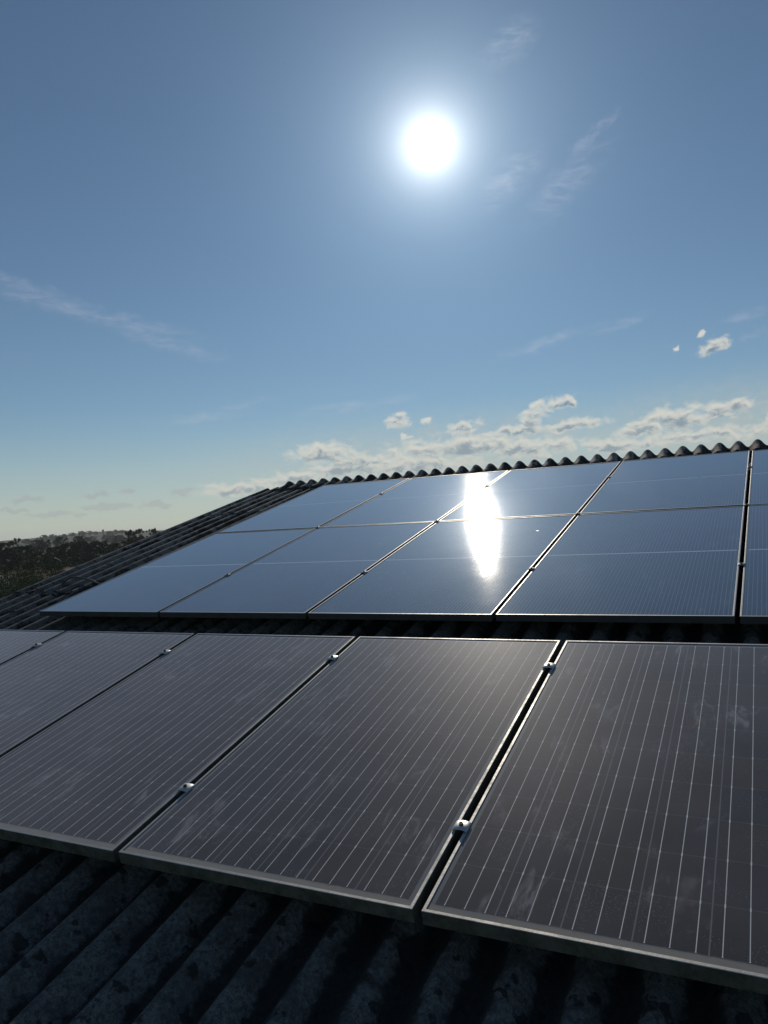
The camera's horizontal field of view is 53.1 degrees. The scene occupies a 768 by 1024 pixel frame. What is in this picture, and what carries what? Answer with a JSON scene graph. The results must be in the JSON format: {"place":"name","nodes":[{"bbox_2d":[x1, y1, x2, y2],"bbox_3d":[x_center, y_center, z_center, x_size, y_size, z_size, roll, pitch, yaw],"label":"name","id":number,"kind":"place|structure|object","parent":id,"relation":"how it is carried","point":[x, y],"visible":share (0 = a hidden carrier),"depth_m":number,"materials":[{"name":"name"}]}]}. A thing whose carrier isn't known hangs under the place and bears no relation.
{"place":"outdoors","nodes":[
{"label":"outdoors","id":0,"kind":"place"},
{"bbox_2d":[0,568,70,583],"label":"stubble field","id":1,"kind":"structure","parent":0,"point":[66,569],"depth_m":173.94,"materials":[{"name":"plant"}]},
{"bbox_2d":[0,530,162,572],"bbox_3d":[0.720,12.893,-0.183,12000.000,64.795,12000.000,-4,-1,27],"label":"ground","id":2,"kind":"structure","parent":0,"point":[144,534],"depth_m":1255.87,"materials":[{"name":"green plant"}]},
{"bbox_2d":[0,542,13,560],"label":"tree","id":3,"kind":"object","parent":2,"relation":"on","point":[5,544],"visible":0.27,"depth_m":218.60,"materials":[{"name":"green plant"}]},
{"bbox_2d":[0,548,24,570],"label":"tree","id":4,"kind":"object","parent":2,"relation":"on","point":[12,563],"visible":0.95,"depth_m":201.44,"materials":[{"name":"green plant"}]},
{"bbox_2d":[0,573,26,598],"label":"bush","id":5,"kind":"object","parent":2,"relation":"on","point":[9,582],"visible":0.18,"depth_m":81.04,"materials":[{"name":"green plant"}]},
{"bbox_2d":[8,538,22,552],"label":"tree","id":6,"kind":"object","parent":2,"relation":"on","point":[15,542],"visible":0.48,"depth_m":216.08,"materials":[{"name":"green plant"}]},
{"bbox_2d":[0,565,41,596],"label":"bush","id":7,"kind":"object","parent":2,"relation":"on","point":[21,574],"visible":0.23,"depth_m":87.92,"materials":[{"name":"green plant"}]},
{"bbox_2d":[0,572,49,598],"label":"bush","id":8,"kind":"object","parent":2,"relation":"on","point":[17,587],"visible":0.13,"depth_m":75.21,"materials":[{"name":"green plant"}]},
{"bbox_2d":[21,539,29,543],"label":"tree","id":9,"kind":"object","parent":2,"relation":"on","point":[24,541],"visible":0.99,"depth_m":1041.27,"materials":[{"name":"green plant"}]},
{"bbox_2d":[15,544,41,568],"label":"tree","id":10,"kind":"object","parent":2,"relation":"on","point":[29,552],"visible":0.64,"depth_m":209.30,"materials":[{"name":"green plant"}]},
{"bbox_2d":[28,540,39,547],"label":"tree","id":11,"kind":"object","parent":2,"relation":"on","point":[35,544],"visible":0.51,"depth_m":635.05,"materials":[{"name":"green plant"}]},
{"bbox_2d":[34,539,46,551],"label":"tree","id":12,"kind":"object","parent":2,"relation":"on","point":[42,544],"visible":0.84,"depth_m":382.17,"materials":[{"name":"green plant"}]},
{"bbox_2d":[39,535,47,540],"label":"tree","id":13,"kind":"object","parent":2,"relation":"on","point":[44,536],"visible":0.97,"depth_m":1233.32,"materials":[{"name":"green plant"}]},
{"bbox_2d":[17,551,71,587],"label":"bush","id":14,"kind":"object","parent":2,"relation":"on","point":[46,563],"visible":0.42,"depth_m":108.67,"materials":[{"name":"green plant"}]},
{"bbox_2d":[45,538,50,550],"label":"tree","id":15,"kind":"object","parent":2,"relation":"on","point":[48,541],"visible":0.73,"depth_m":411.94,"materials":[{"name":"green plant"}]},
{"bbox_2d":[35,547,63,566],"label":"tree","id":16,"kind":"object","parent":2,"relation":"on","point":[49,551],"visible":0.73,"depth_m":207.80,"materials":[{"name":"green plant"}]},
{"bbox_2d":[48,534,55,539],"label":"tree","id":17,"kind":"object","parent":2,"relation":"on","point":[52,536],"visible":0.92,"depth_m":1300.95,"materials":[{"name":"green plant"}]},
{"bbox_2d":[53,536,65,546],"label":"tree","id":18,"kind":"object","parent":2,"relation":"on","point":[58,541],"visible":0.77,"depth_m":440.83,"materials":[{"name":"green plant"}]},
{"bbox_2d":[51,543,82,565],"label":"tree","id":19,"kind":"object","parent":2,"relation":"on","point":[73,550],"visible":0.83,"depth_m":211.89,"materials":[{"name":"green plant"}]},
{"bbox_2d":[73,535,83,541],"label":"tree","id":20,"kind":"object","parent":2,"relation":"on","point":[78,538],"visible":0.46,"depth_m":436.89,"materials":[{"name":"green plant"}]},
{"bbox_2d":[67,540,96,564],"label":"tree","id":21,"kind":"object","parent":2,"relation":"on","point":[81,561],"visible":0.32,"depth_m":221.77,"materials":[{"name":"green plant"}]},
{"bbox_2d":[77,531,86,536],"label":"tree","id":22,"kind":"object","parent":2,"relation":"on","point":[83,533],"visible":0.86,"depth_m":1346.98,"materials":[{"name":"green plant"}]},
{"bbox_2d":[88,536,98,540],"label":"tree","id":23,"kind":"object","parent":2,"relation":"on","point":[93,538],"visible":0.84,"depth_m":933.99,"materials":[{"name":"green plant"}]},
{"bbox_2d":[80,540,107,561],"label":"tree","id":24,"kind":"object","parent":2,"relation":"on","point":[98,550],"visible":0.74,"depth_m":218.58,"materials":[{"name":"green plant"}]},
{"bbox_2d":[101,535,109,541],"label":"tree","id":25,"kind":"object","parent":2,"relation":"on","point":[104,536],"visible":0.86,"depth_m":844.12,"materials":[{"name":"green plant"}]},
{"bbox_2d":[105,531,114,535],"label":"tree","id":26,"kind":"object","parent":2,"relation":"on","point":[109,533],"visible":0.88,"depth_m":1316.22,"materials":[{"name":"green plant"}]},
{"bbox_2d":[103,542,129,553],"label":"tree","id":27,"kind":"object","parent":2,"relation":"on","point":[109,548],"visible":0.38,"depth_m":217.58,"materials":[{"name":"green plant"}]},
{"bbox_2d":[121,539,136,545],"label":"tree","id":28,"kind":"object","parent":2,"relation":"on","point":[124,542],"visible":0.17,"depth_m":222.79,"materials":[{"name":"green plant"}]},
{"bbox_2d":[123,530,136,541],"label":"tree","id":29,"kind":"object","parent":2,"relation":"on","point":[129,534],"visible":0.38,"depth_m":283.43,"materials":[{"name":"green plant"}]},
{"bbox_2d":[132,528,147,540],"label":"tree","id":30,"kind":"object","parent":2,"relation":"on","point":[140,536],"visible":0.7,"depth_m":275.81,"materials":[{"name":"green plant"}]},
{"bbox_2d":[146,528,160,535],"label":"tree","id":31,"kind":"object","parent":2,"relation":"on","point":[154,531],"visible":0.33,"depth_m":324.50,"materials":[{"name":"green plant"}]},
{"bbox_2d":[0,439,767,1023],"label":"barn","id":32,"kind":"structure","parent":2,"relation":"on","point":[90,941],"depth_m":2.09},
{"bbox_2d":[0,630,64,664],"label":"solar panel","id":33,"kind":"object","parent":32,"relation":"on","point":[14,643],"visible":0.69,"depth_m":4.65,"materials":[{"name":"glass"}]},
{"bbox_2d":[61,577,101,583],"bbox_3d":[-2.432,0.581,6.269,0.659,0.070,0.163,-4,14,27],"label":"cable","id":34,"kind":"object","parent":32,"relation":"on","point":[66,580],"visible":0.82,"depth_m":6.35,"materials":[{"name":"rubber"}]},
{"bbox_2d":[0,631,194,757],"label":"solar panel","id":35,"kind":"object","parent":32,"relation":"attached to","point":[46,685],"visible":0.91,"depth_m":3.96,"materials":[{"name":"glass"}]},
{"bbox_2d":[8,511,259,611],"bbox_3d":[-2.152,0.395,7.088,1.240,0.093,3.949,-4,14,27],"label":"moss","id":36,"kind":"object","parent":32,"relation":"on","point":[53,594],"visible":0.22,"depth_m":6.23,"materials":[{"name":"green plant"}]},
{"bbox_2d":[39,528,315,616],"bbox_3d":[-1.463,0.445,5.880,1.079,0.078,1.953,-3,13,27],"label":"solar panel","id":37,"kind":"object","parent":32,"relation":"attached to","point":[154,588],"visible":0.92,"depth_m":5.63,"materials":[{"name":"glass"}]},
{"bbox_2d":[0,633,355,861],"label":"solar panel","id":38,"kind":"object","parent":32,"relation":"attached to","point":[108,774],"visible":0.94,"depth_m":3.09,"materials":[{"name":"glass"}]},
{"bbox_2d":[159,650,170,653],"bbox_3d":[-1.139,0.761,4.023,0.046,0.080,0.042,-4,14,27],"label":"panel clamp","id":39,"kind":"object","parent":38,"relation":"attached to","point":[165,651],"visible":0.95,"depth_m":4.01,"materials":[{"name":"metal"}]},
{"bbox_2d":[159,522,434,618],"bbox_3d":[-0.493,0.385,5.382,1.079,0.078,1.953,-3,13,27],"label":"solar panel","id":40,"kind":"object","parent":32,"relation":"attached to","point":[303,576],"visible":0.91,"depth_m":5.12,"materials":[{"name":"glass"}]},
{"bbox_2d":[217,478,409,532],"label":"solar panel","id":41,"kind":"object","parent":32,"relation":"attached to","point":[321,506],"visible":0.94,"depth_m":7.43,"materials":[{"name":"glass"}]},
{"bbox_2d":[118,636,561,922],"bbox_3d":[-0.015,0.854,2.853,1.000,0.116,1.642,-4,14,27],"label":"solar panel","id":42,"kind":"object","parent":32,"relation":"attached to","point":[357,774],"visible":0.93,"depth_m":2.54,"materials":[{"name":"glass"}]},
{"bbox_2d":[177,783,194,792],"bbox_3d":[-0.679,0.978,2.653,0.046,0.080,0.042,-4,14,27],"label":"panel clamp","id":43,"kind":"object","parent":42,"relation":"attached to","point":[186,787],"visible":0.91,"depth_m":2.64,"materials":[{"name":"metal"}]},
{"bbox_2d":[326,655,338,660],"bbox_3d":[-0.235,0.704,3.564,0.046,0.080,0.042,-4,14,27],"label":"panel clamp","id":44,"kind":"object","parent":42,"relation":"attached to","point":[332,657],"visible":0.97,"depth_m":3.55,"materials":[{"name":"metal"}]},
{"bbox_2d":[319,470,508,527],"bbox_3d":[0.355,-0.107,7.095,1.079,0.078,1.953,-3,13,27],"label":"solar panel","id":45,"kind":"object","parent":32,"relation":"attached to","point":[423,499],"visible":0.91,"depth_m":6.93,"materials":[{"name":"glass"}]},
{"bbox_2d":[308,515,575,620],"bbox_3d":[0.478,0.328,4.885,1.079,0.078,1.953,-3,13,27],"label":"solar panel","id":46,"kind":"object","parent":32,"relation":"attached to","point":[470,570],"visible":0.94,"depth_m":4.60,"materials":[{"name":"glass"}]},
{"bbox_2d":[439,461,620,521],"bbox_3d":[1.326,-0.166,6.597,1.079,0.078,1.953,-3,13,27],"label":"solar panel","id":47,"kind":"object","parent":32,"relation":"attached to","point":[555,491],"visible":0.93,"depth_m":6.41,"materials":[{"name":"glass"}]},
{"bbox_2d":[421,640,767,994],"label":"solar panel","id":48,"kind":"object","parent":32,"relation":"attached to","point":[620,815],"visible":1,"depth_m":2.10,"materials":[{"name":"glass"}]},
{"bbox_2d":[452,820,470,834],"bbox_3d":[0.225,0.922,2.192,0.046,0.080,0.042,-4,14,27],"label":"panel clamp","id":49,"kind":"object","parent":48,"relation":"attached to","point":[462,825],"visible":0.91,"depth_m":2.18,"materials":[{"name":"metal"}]},
{"bbox_2d":[542,663,554,671],"bbox_3d":[0.668,0.648,3.101,0.046,0.080,0.042,-4,14,27],"label":"panel clamp","id":50,"kind":"object","parent":48,"relation":"attached to","point":[548,665],"visible":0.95,"depth_m":3.09,"materials":[{"name":"metal"}]},
{"bbox_2d":[496,506,744,623],"bbox_3d":[1.449,0.268,4.387,1.079,0.078,1.953,-4,13,27],"label":"solar panel","id":51,"kind":"object","parent":32,"relation":"attached to","point":[670,566],"visible":1,"depth_m":4.08,"materials":[{"name":"glass"}]},
{"bbox_2d":[738,562,744,577],"bbox_3d":[1.819,0.296,3.908,0.034,0.081,0.036,-3,13,27],"label":"panel clamp","id":52,"kind":"object","parent":51,"relation":"attached to","point":[741,563],"visible":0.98,"depth_m":3.90,"materials":[{"name":"metal"}]},
{"bbox_2d":[580,450,749,513],"bbox_3d":[2.297,-0.226,6.100,1.079,0.078,1.953,-4,13,27],"label":"solar panel","id":53,"kind":"object","parent":32,"relation":"attached to","point":[697,481],"visible":0.98,"depth_m":5.90,"materials":[{"name":"glass"}]},
{"bbox_2d":[740,504,767,623],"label":"solar panel","id":54,"kind":"object","parent":32,"relation":"attached to","point":[754,604],"visible":1,"depth_m":3.80,"materials":[{"name":"glass"}]},
{"bbox_2d":[749,449,767,504],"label":"solar panel","id":55,"kind":"object","parent":32,"relation":"attached to","point":[758,492],"visible":0.97,"depth_m":5.64,"materials":[{"name":"glass"}]},
{"bbox_2d":[0,0,767,540],"label":"sky","id":56,"kind":"structure","parent":0,"point":[248,247],"materials":[{"name":"blue"}]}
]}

